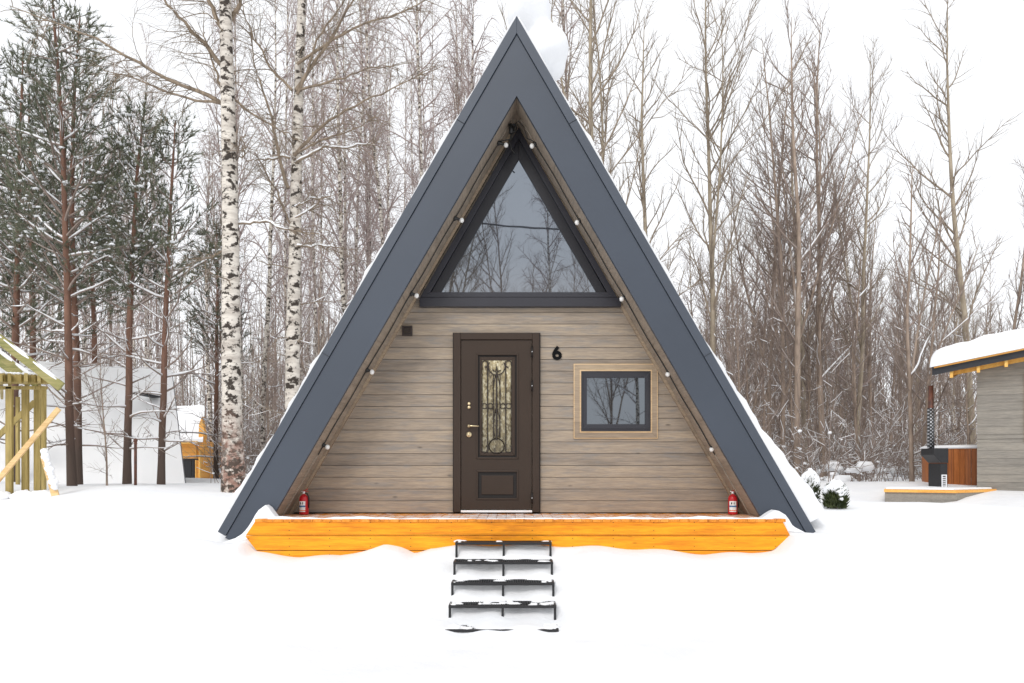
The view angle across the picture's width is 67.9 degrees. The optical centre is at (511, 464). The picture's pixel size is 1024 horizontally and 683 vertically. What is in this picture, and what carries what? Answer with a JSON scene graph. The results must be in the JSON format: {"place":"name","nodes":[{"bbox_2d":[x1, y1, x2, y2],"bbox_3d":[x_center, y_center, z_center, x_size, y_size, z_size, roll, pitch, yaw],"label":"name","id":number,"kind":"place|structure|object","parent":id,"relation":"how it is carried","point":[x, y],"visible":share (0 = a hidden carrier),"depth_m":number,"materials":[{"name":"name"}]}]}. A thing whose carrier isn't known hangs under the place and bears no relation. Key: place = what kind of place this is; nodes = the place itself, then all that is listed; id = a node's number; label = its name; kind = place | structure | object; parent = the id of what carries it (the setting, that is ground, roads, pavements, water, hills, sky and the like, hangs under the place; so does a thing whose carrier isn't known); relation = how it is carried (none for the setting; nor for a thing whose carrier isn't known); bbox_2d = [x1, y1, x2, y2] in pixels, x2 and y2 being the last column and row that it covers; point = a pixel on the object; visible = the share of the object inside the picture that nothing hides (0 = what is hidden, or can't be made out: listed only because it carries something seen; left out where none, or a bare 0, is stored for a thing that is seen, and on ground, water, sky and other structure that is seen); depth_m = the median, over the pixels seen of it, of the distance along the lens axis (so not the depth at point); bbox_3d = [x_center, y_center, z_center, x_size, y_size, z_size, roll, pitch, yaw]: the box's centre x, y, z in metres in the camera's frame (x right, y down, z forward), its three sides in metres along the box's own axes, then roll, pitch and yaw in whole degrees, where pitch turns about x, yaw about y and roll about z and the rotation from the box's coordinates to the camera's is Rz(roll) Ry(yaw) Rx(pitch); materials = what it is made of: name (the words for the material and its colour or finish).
{"place":"outdoors","nodes":[
{"label":"outdoors","id":0,"kind":"place"},
{"bbox_2d":[0,474,1023,682],"bbox_3d":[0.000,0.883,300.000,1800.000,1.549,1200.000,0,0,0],"label":"ground","id":1,"kind":"structure","parent":0,"point":[133,583],"depth_m":6.90,"materials":[{"name":"white snow"}]},
{"bbox_2d":[0,52,54,356],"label":"pine tree","id":2,"kind":"object","parent":1,"relation":"on","point":[8,276],"visible":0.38,"depth_m":18.42,"materials":[{"name":"green plant"}]},
{"bbox_2d":[0,334,64,499],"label":"timber frame","id":3,"kind":"object","parent":1,"relation":"on","point":[15,373],"visible":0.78,"depth_m":12.70,"materials":[{"name":"yellow wood"}]},
{"bbox_2d":[0,86,96,361],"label":"pine tree","id":4,"kind":"object","parent":1,"relation":"on","point":[46,347],"visible":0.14,"depth_m":20.99,"materials":[{"name":"green plant"}]},
{"bbox_2d":[40,448,58,495],"bbox_3d":[-7.518,0.164,12.300,0.399,0.878,0.170,0,0,20],"label":"leaning plank","id":5,"kind":"object","parent":1,"relation":"on","point":[49,469],"visible":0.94,"depth_m":12.25,"materials":[{"name":"white"}]},
{"bbox_2d":[0,35,101,481],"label":"pine tree","id":6,"kind":"object","parent":1,"relation":"on","point":[15,295],"visible":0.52,"depth_m":17.56,"materials":[{"name":"green plant"}]},
{"bbox_2d":[0,0,156,485],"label":"pine tree","id":7,"kind":"object","parent":1,"relation":"on","point":[66,262],"visible":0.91,"depth_m":15.42,"materials":[{"name":"green plant"}]},
{"bbox_2d":[0,0,164,484],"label":"pine tree","id":8,"kind":"object","parent":1,"relation":"on","point":[75,302],"visible":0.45,"depth_m":16.96,"materials":[{"name":"green plant"}]},
{"bbox_2d":[23,132,152,366],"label":"pine tree","id":9,"kind":"object","parent":1,"relation":"on","point":[94,312],"visible":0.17,"depth_m":21.95,"materials":[{"name":"green plant"}]},
{"bbox_2d":[0,361,185,483],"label":"neighbour cabin","id":10,"kind":"object","parent":1,"relation":"on","point":[147,461],"visible":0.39,"depth_m":19.72,"materials":[{"name":"stone"}]},
{"bbox_2d":[66,342,127,485],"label":"sapling","id":11,"kind":"object","parent":1,"relation":"on","point":[104,454],"visible":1,"depth_m":14.99,"materials":[{"name":"plant"}]},
{"bbox_2d":[55,86,199,483],"bbox_3d":[-8.062,-3.773,15.967,2.728,8.642,2.543,0,0,-33],"label":"pine tree","id":12,"kind":"object","parent":1,"relation":"on","point":[127,447],"visible":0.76,"depth_m":15.98,"materials":[{"name":"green plant"}]},
{"bbox_2d":[97,49,161,367],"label":"birch tree","id":13,"kind":"object","parent":1,"relation":"on","point":[134,333],"visible":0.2,"depth_m":36.08,"materials":[{"name":"grey plant"}]},
{"bbox_2d":[124,11,173,366],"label":"birch tree","id":14,"kind":"object","parent":1,"relation":"on","point":[145,325],"visible":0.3,"depth_m":37.64,"materials":[{"name":"grey plant"}]},
{"bbox_2d":[84,103,221,484],"bbox_3d":[-7.334,-3.643,16.031,2.703,8.401,2.922,0,0,41],"label":"pine tree","id":15,"kind":"object","parent":1,"relation":"on","point":[161,439],"visible":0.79,"depth_m":15.96,"materials":[{"name":"green plant"}]},
{"bbox_2d":[143,145,187,369],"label":"birch tree","id":16,"kind":"object","parent":1,"relation":"on","point":[170,341],"visible":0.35,"depth_m":44.69,"materials":[{"name":"grey plant"}]},
{"bbox_2d":[0,0,337,492],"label":"birch tree","id":17,"kind":"object","parent":1,"relation":"on","point":[233,473],"visible":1,"depth_m":12.86,"materials":[{"name":"white plant"}]},
{"bbox_2d":[176,405,221,477],"bbox_3d":[-13.496,-0.746,31.190,3.086,3.491,3.620,0,0,0],"label":"orange cabin","id":18,"kind":"object","parent":1,"relation":"on","point":[188,447],"visible":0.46,"depth_m":30.14,"materials":[{"name":"brown wood"}]},
{"bbox_2d":[158,129,243,441],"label":"birch tree","id":19,"kind":"object","parent":1,"relation":"on","point":[208,377],"visible":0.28,"depth_m":32.93,"materials":[{"name":"grey plant"}]},
{"bbox_2d":[169,210,260,478],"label":"pine tree","id":20,"kind":"object","parent":1,"relation":"on","point":[202,326],"visible":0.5,"depth_m":23.76,"materials":[{"name":"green plant"}]},
{"bbox_2d":[171,47,266,476],"bbox_3d":[-9.421,-6.405,24.498,3.129,14.236,2.388,0,0,35],"label":"alder tree","id":21,"kind":"object","parent":1,"relation":"on","point":[212,196],"visible":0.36,"depth_m":24.29,"materials":[{"name":"grey plant"}]},
{"bbox_2d":[193,0,259,440],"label":"birch tree","id":22,"kind":"object","parent":1,"relation":"on","point":[214,72],"visible":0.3,"depth_m":36.23,"materials":[{"name":"white plant"}]},
{"bbox_2d":[176,0,282,433],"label":"birch tree","id":23,"kind":"object","parent":1,"relation":"on","point":[243,225],"visible":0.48,"depth_m":21.85,"materials":[{"name":"grey plant"}]},
{"bbox_2d":[208,0,268,428],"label":"birch tree","id":24,"kind":"object","parent":1,"relation":"on","point":[242,172],"visible":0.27,"depth_m":27.68,"materials":[{"name":"white plant"}]},
{"bbox_2d":[241,334,284,453],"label":"sapling","id":25,"kind":"object","parent":1,"relation":"on","point":[266,406],"visible":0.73,"depth_m":19.60,"materials":[{"name":"plant"}]},
{"bbox_2d":[217,0,329,453],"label":"birch tree","id":26,"kind":"object","parent":1,"relation":"on","point":[268,296],"visible":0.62,"depth_m":20.05,"materials":[{"name":"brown plant"}]},
{"bbox_2d":[249,0,309,415],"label":"birch tree","id":27,"kind":"object","parent":1,"relation":"on","point":[284,217],"visible":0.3,"depth_m":29.16,"materials":[{"name":"white plant"}]},
{"bbox_2d":[263,0,326,385],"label":"birch tree","id":28,"kind":"object","parent":1,"relation":"on","point":[302,310],"visible":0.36,"depth_m":28.29,"materials":[{"name":"grey plant"}]},
{"bbox_2d":[253,257,337,442],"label":"sapling","id":29,"kind":"object","parent":1,"relation":"on","point":[318,335],"visible":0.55,"depth_m":17.98,"materials":[{"name":"brown wood"}]},
{"bbox_2d":[259,2,338,416],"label":"birch tree","id":30,"kind":"object","parent":1,"relation":"on","point":[277,239],"visible":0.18,"depth_m":32.39,"materials":[{"name":"grey plant"}]},
{"bbox_2d":[283,0,348,365],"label":"birch tree","id":31,"kind":"object","parent":1,"relation":"on","point":[312,231],"visible":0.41,"depth_m":27.62,"materials":[{"name":"grey plant"}]},
{"bbox_2d":[301,0,342,341],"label":"birch tree","id":32,"kind":"object","parent":1,"relation":"on","point":[321,271],"visible":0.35,"depth_m":36.23,"materials":[{"name":"grey plant"}]},
{"bbox_2d":[201,0,468,421],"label":"birch tree","id":33,"kind":"object","parent":1,"relation":"on","point":[293,352],"visible":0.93,"depth_m":13.98,"materials":[{"name":"white plant"}]},
{"bbox_2d":[278,0,392,415],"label":"birch tree","id":34,"kind":"object","parent":1,"relation":"on","point":[340,240],"visible":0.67,"depth_m":18.92,"materials":[{"name":"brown plant"}]},
{"bbox_2d":[303,0,386,315],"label":"birch tree","id":35,"kind":"object","parent":1,"relation":"on","point":[345,236],"visible":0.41,"depth_m":22.38,"materials":[{"name":"grey plant"}]},
{"bbox_2d":[301,0,395,312],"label":"birch tree","id":36,"kind":"object","parent":1,"relation":"on","point":[357,216],"visible":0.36,"depth_m":24.14,"materials":[{"name":"grey plant"}]},
{"bbox_2d":[322,0,399,301],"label":"birch tree","id":37,"kind":"object","parent":1,"relation":"on","point":[361,12],"visible":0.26,"depth_m":25.58,"materials":[{"name":"grey plant"}]},
{"bbox_2d":[330,8,397,291],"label":"birch tree","id":38,"kind":"object","parent":1,"relation":"on","point":[369,225],"visible":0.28,"depth_m":25.20,"materials":[{"name":"grey plant"}]},
{"bbox_2d":[316,0,418,321],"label":"birch tree","id":39,"kind":"object","parent":1,"relation":"on","point":[378,203],"visible":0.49,"depth_m":21.06,"materials":[{"name":"brown plant"}]},
{"bbox_2d":[351,20,410,276],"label":"birch tree","id":40,"kind":"object","parent":1,"relation":"on","point":[389,150],"visible":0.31,"depth_m":31.64,"materials":[{"name":"grey plant"}]},
{"bbox_2d":[371,0,399,257],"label":"birch tree","id":41,"kind":"object","parent":1,"relation":"on","point":[384,76],"visible":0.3,"depth_m":41.34,"materials":[{"name":"grey plant"}]},
{"bbox_2d":[386,32,417,230],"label":"birch tree","id":42,"kind":"object","parent":1,"relation":"on","point":[405,120],"visible":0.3,"depth_m":44.36,"materials":[{"name":"grey plant"}]},
{"bbox_2d":[396,21,425,209],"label":"birch tree","id":43,"kind":"object","parent":1,"relation":"on","point":[411,150],"visible":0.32,"depth_m":37.63,"materials":[{"name":"grey plant"}]},
{"bbox_2d":[360,0,471,244],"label":"birch tree","id":44,"kind":"object","parent":1,"relation":"on","point":[419,127],"visible":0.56,"depth_m":19.60,"materials":[{"name":"grey plant"}]},
{"bbox_2d":[400,0,441,189],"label":"birch tree","id":45,"kind":"object","parent":1,"relation":"on","point":[424,135],"visible":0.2,"depth_m":44.94,"materials":[{"name":"grey plant"}]},
{"bbox_2d":[414,0,444,170],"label":"birch tree","id":46,"kind":"object","parent":1,"relation":"on","point":[431,83],"visible":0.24,"depth_m":44.11,"materials":[{"name":"grey plant"}]},
{"bbox_2d":[415,0,469,167],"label":"birch tree","id":47,"kind":"object","parent":1,"relation":"on","point":[449,66],"visible":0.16,"depth_m":25.02,"materials":[{"name":"grey plant"}]},
{"bbox_2d":[418,0,500,176],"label":"birch tree","id":48,"kind":"object","parent":1,"relation":"on","point":[472,69],"visible":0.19,"depth_m":21.71,"materials":[{"name":"grey plant"}]},
{"bbox_2d":[445,539,559,631],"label":"metal steps","id":49,"kind":"structure","parent":1,"relation":"on","point":[548,627],"depth_m":7.13,"materials":[{"name":"black metal"}]},
{"bbox_2d":[5,218,1019,464],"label":"woods","id":50,"kind":"object","parent":1,"relation":"on","point":[183,398],"visible":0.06,"depth_m":46.71,"materials":[{"name":"brown plant"}]},
{"bbox_2d":[245,513,789,556],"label":"deck","id":51,"kind":"structure","parent":1,"relation":"on","point":[294,535],"depth_m":7.88,"materials":[{"name":"orange"}]},
{"bbox_2d":[218,16,824,539],"bbox_3d":[0.143,-1.945,11.643,6.552,5.768,7.115,0,0,0],"label":"cabin","id":52,"kind":"object","parent":1,"relation":"on","point":[516,364],"visible":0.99,"depth_m":8.73,"materials":[{"name":"wood"}]},
{"bbox_2d":[453,333,539,511],"bbox_3d":[-0.178,-0.489,8.714,1.007,2.065,0.110,0,0,0],"label":"door","id":53,"kind":"structure","parent":52,"relation":"in","point":[496,376],"depth_m":8.73,"materials":[{"name":"brown metal"}]},
{"bbox_2d":[318,121,714,454],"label":"string lights","id":54,"kind":"object","parent":52,"relation":"attached to","point":[511,128],"visible":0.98,"depth_m":8.43,"materials":[{"name":"white plastic"}]},
{"bbox_2d":[419,128,620,307],"bbox_3d":[0.095,-2.837,8.727,2.306,2.051,0.083,0,0,0],"label":"triangle window","id":55,"kind":"structure","parent":52,"relation":"in","point":[518,245],"depth_m":8.74,"materials":[{"name":"clear glass"}]},
{"bbox_2d":[507,0,568,80],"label":"snow mound","id":56,"kind":"object","parent":52,"relation":"on","point":[548,36],"visible":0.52,"depth_m":8.77,"materials":[{"name":"white snow"}]},
{"bbox_2d":[574,364,657,438],"bbox_3d":[1.195,-0.735,8.747,0.968,0.862,0.045,0,0,0],"label":"small window","id":57,"kind":"structure","parent":52,"relation":"in","point":[612,401],"depth_m":8.74,"materials":[{"name":"brown wood"}]},
{"bbox_2d":[179,353,976,482],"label":"undergrowth","id":58,"kind":"object","parent":1,"relation":"on","point":[883,467],"visible":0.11,"depth_m":19.88,"materials":[{"name":"brown plant"}]},
{"bbox_2d":[552,0,633,166],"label":"birch tree","id":59,"kind":"object","parent":1,"relation":"on","point":[563,27],"visible":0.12,"depth_m":21.65,"materials":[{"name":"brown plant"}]},
{"bbox_2d":[487,0,711,277],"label":"aspen tree","id":60,"kind":"object","parent":1,"relation":"on","point":[591,92],"visible":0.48,"depth_m":17.19,"materials":[{"name":"brown plant"}]},
{"bbox_2d":[613,0,722,299],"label":"aspen tree","id":61,"kind":"object","parent":1,"relation":"on","point":[642,183],"visible":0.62,"depth_m":19.54,"materials":[{"name":"grey plant"}]},
{"bbox_2d":[675,206,720,353],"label":"birch tree","id":62,"kind":"object","parent":1,"relation":"on","point":[690,295],"visible":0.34,"depth_m":24.09,"materials":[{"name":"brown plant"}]},
{"bbox_2d":[673,217,761,383],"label":"alder tree","id":63,"kind":"object","parent":1,"relation":"on","point":[727,297],"visible":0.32,"depth_m":30.83,"materials":[{"name":"brown plant"}]},
{"bbox_2d":[648,0,826,365],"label":"aspen tree","id":64,"kind":"object","parent":1,"relation":"on","point":[711,225],"visible":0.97,"depth_m":19.41,"materials":[{"name":"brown plant"}]},
{"bbox_2d":[714,176,768,368],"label":"alder tree","id":65,"kind":"object","parent":1,"relation":"on","point":[731,270],"visible":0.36,"depth_m":37.83,"materials":[{"name":"brown plant"}]},
{"bbox_2d":[707,268,780,432],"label":"sapling","id":66,"kind":"object","parent":1,"relation":"on","point":[737,335],"visible":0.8,"depth_m":17.83,"materials":[{"name":"brown plant"}]},
{"bbox_2d":[706,281,784,442],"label":"sapling","id":67,"kind":"object","parent":1,"relation":"on","point":[728,337],"visible":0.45,"depth_m":20.22,"materials":[{"name":"brown wood"}]},
{"bbox_2d":[721,177,777,398],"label":"birch tree","id":68,"kind":"object","parent":1,"relation":"on","point":[759,250],"visible":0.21,"depth_m":30.16,"materials":[{"name":"brown plant"}]},
{"bbox_2d":[725,306,788,417],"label":"sapling","id":69,"kind":"object","parent":1,"relation":"on","point":[746,367],"visible":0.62,"depth_m":19.85,"materials":[{"name":"brown wood"}]},
{"bbox_2d":[703,47,835,443],"bbox_3d":[7.327,-5.699,21.806,3.859,12.581,2.877,0,0,18],"label":"alder tree","id":70,"kind":"object","parent":1,"relation":"on","point":[739,262],"visible":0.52,"depth_m":21.79,"materials":[{"name":"brown plant"}]},
{"bbox_2d":[745,282,805,431],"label":"sapling","id":71,"kind":"object","parent":1,"relation":"on","point":[763,381],"visible":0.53,"depth_m":19.96,"materials":[{"name":"plant"}]},
{"bbox_2d":[750,310,811,461],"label":"sapling","id":72,"kind":"object","parent":1,"relation":"on","point":[791,390],"visible":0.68,"depth_m":19.36,"materials":[{"name":"brown plant"}]},
{"bbox_2d":[733,63,850,468],"bbox_3d":[8.546,-6.039,23.720,3.767,13.449,3.764,0,0,7],"label":"aspen tree","id":73,"kind":"object","parent":1,"relation":"on","point":[811,335],"visible":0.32,"depth_m":23.46,"materials":[{"name":"brown plant"}]},
{"bbox_2d":[742,192,854,449],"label":"alder tree","id":74,"kind":"object","parent":1,"relation":"on","point":[812,366],"visible":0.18,"depth_m":27.27,"materials":[{"name":"brown plant"}]},
{"bbox_2d":[725,0,876,476],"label":"alder tree","id":75,"kind":"object","parent":1,"relation":"on","point":[798,289],"visible":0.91,"depth_m":19.46,"materials":[{"name":"brown plant"}]},
{"bbox_2d":[713,18,905,454],"bbox_3d":[7.710,-5.711,20.634,4.431,12.574,4.262,0,0,10],"label":"alder tree","id":76,"kind":"object","parent":1,"relation":"on","point":[779,250],"visible":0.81,"depth_m":20.15,"materials":[{"name":"brown plant"}]},
{"bbox_2d":[785,283,846,463],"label":"sapling","id":77,"kind":"object","parent":1,"relation":"on","point":[808,372],"visible":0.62,"depth_m":21.45,"materials":[{"name":"brown plant"}]},
{"bbox_2d":[758,0,879,479],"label":"alder tree","id":78,"kind":"object","parent":1,"relation":"on","point":[819,330],"visible":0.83,"depth_m":20.68,"materials":[{"name":"brown plant"}]},
{"bbox_2d":[821,479,849,508],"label":"thuja","id":79,"kind":"object","parent":1,"relation":"on","point":[835,493],"visible":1,"depth_m":10.70,"materials":[{"name":"green plant"}]},
{"bbox_2d":[804,294,868,459],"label":"sapling","id":80,"kind":"object","parent":1,"relation":"on","point":[827,399],"visible":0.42,"depth_m":25.50,"materials":[{"name":"brown wood"}]},
{"bbox_2d":[783,30,906,477],"bbox_3d":[9.388,-5.793,21.836,3.896,12.688,3.148,0,0,38],"label":"aspen tree","id":81,"kind":"object","parent":1,"relation":"on","point":[861,341],"visible":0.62,"depth_m":21.05,"materials":[{"name":"brown plant"}]},
{"bbox_2d":[813,249,891,478],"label":"sapling","id":82,"kind":"object","parent":1,"relation":"on","point":[853,378],"visible":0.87,"depth_m":20.22,"materials":[{"name":"brown plant"}]},
{"bbox_2d":[813,182,892,432],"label":"alder tree","id":83,"kind":"object","parent":1,"relation":"on","point":[850,273],"visible":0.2,"depth_m":32.08,"materials":[{"name":"brown plant"}]},
{"bbox_2d":[814,174,892,473],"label":"birch tree","id":84,"kind":"object","parent":1,"relation":"on","point":[847,298],"visible":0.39,"depth_m":25.91,"materials":[{"name":"brown plant"}]},
{"bbox_2d":[810,202,898,439],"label":"alder tree","id":85,"kind":"object","parent":1,"relation":"on","point":[880,355],"visible":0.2,"depth_m":29.89,"materials":[{"name":"brown plant"}]},
{"bbox_2d":[840,203,896,473],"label":"alder tree","id":86,"kind":"object","parent":1,"relation":"on","point":[868,342],"visible":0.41,"depth_m":27.19,"materials":[{"name":"brown plant"}]},
{"bbox_2d":[867,269,925,473],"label":"alder tree","id":87,"kind":"object","parent":1,"relation":"on","point":[893,383],"visible":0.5,"depth_m":30.17,"materials":[{"name":"brown plant"}]},
{"bbox_2d":[881,227,921,447],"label":"alder tree","id":88,"kind":"object","parent":1,"relation":"on","point":[900,342],"visible":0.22,"depth_m":38.54,"materials":[{"name":"brown plant"}]},
{"bbox_2d":[857,146,976,481],"bbox_3d":[9.390,-3.245,17.284,2.964,7.676,2.428,0,0,-34],"label":"alder tree","id":89,"kind":"object","parent":1,"relation":"on","point":[909,377],"visible":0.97,"depth_m":16.99,"materials":[{"name":"brown plant"}]},
{"bbox_2d":[886,237,954,474],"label":"alder tree","id":90,"kind":"object","parent":1,"relation":"on","point":[925,315],"visible":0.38,"depth_m":30.17,"materials":[{"name":"brown plant"}]},
{"bbox_2d":[881,267,980,476],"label":"alder tree","id":91,"kind":"object","parent":1,"relation":"on","point":[921,382],"visible":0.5,"depth_m":25.71,"materials":[{"name":"brown plant"}]},
{"bbox_2d":[884,485,996,502],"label":"platform","id":92,"kind":"structure","parent":1,"relation":"on","point":[903,493],"depth_m":13.51,"materials":[{"name":"grey wood"}]},
{"bbox_2d":[921,385,947,486],"bbox_3d":[8.015,-0.523,14.425,0.282,1.958,0.450,0,0,0],"label":"tub stove","id":93,"kind":"object","parent":92,"relation":"on","point":[936,459],"visible":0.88,"depth_m":14.35,"materials":[{"name":"black metal"}]},
{"bbox_2d":[920,445,976,484],"bbox_3d":[9.360,0.000,15.400,1.940,0.812,1.940,0,0,0],"label":"hot tub","id":94,"kind":"object","parent":92,"relation":"on","point":[962,465],"visible":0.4,"depth_m":14.74,"materials":[{"name":"brown wood"}]},
{"bbox_2d":[871,0,1023,444],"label":"aspen tree","id":95,"kind":"object","parent":1,"relation":"on","point":[963,310],"visible":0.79,"depth_m":23.28,"materials":[{"name":"brown plant"}]},
{"bbox_2d":[889,187,1014,462],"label":"alder tree","id":96,"kind":"object","parent":1,"relation":"on","point":[951,296],"visible":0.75,"depth_m":18.71,"materials":[{"name":"brown plant"}]},
{"bbox_2d":[934,335,976,444],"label":"sapling","id":97,"kind":"object","parent":1,"relation":"on","point":[957,400],"visible":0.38,"depth_m":23.12,"materials":[{"name":"brown wood"}]},
{"bbox_2d":[927,228,994,441],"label":"alder tree","id":98,"kind":"object","parent":1,"relation":"on","point":[955,323],"visible":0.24,"depth_m":36.82,"materials":[{"name":"brown plant"}]},
{"bbox_2d":[929,328,1023,490],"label":"grey shed","id":99,"kind":"structure","parent":1,"relation":"on","point":[997,363],"depth_m":13.77,"materials":[{"name":"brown wood"}]},
{"bbox_2d":[945,313,1008,444],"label":"sapling","id":100,"kind":"object","parent":1,"relation":"on","point":[966,404],"visible":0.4,"depth_m":21.29,"materials":[{"name":"plant"}]},
{"bbox_2d":[981,151,1023,332],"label":"alder tree","id":101,"kind":"object","parent":1,"relation":"on","point":[1019,299],"visible":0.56,"depth_m":20.81,"materials":[{"name":"brown plant"}]},
{"bbox_2d":[0,0,1023,461],"label":"sky","id":102,"kind":"structure","parent":0,"point":[993,30],"materials":[{"name":"white"}]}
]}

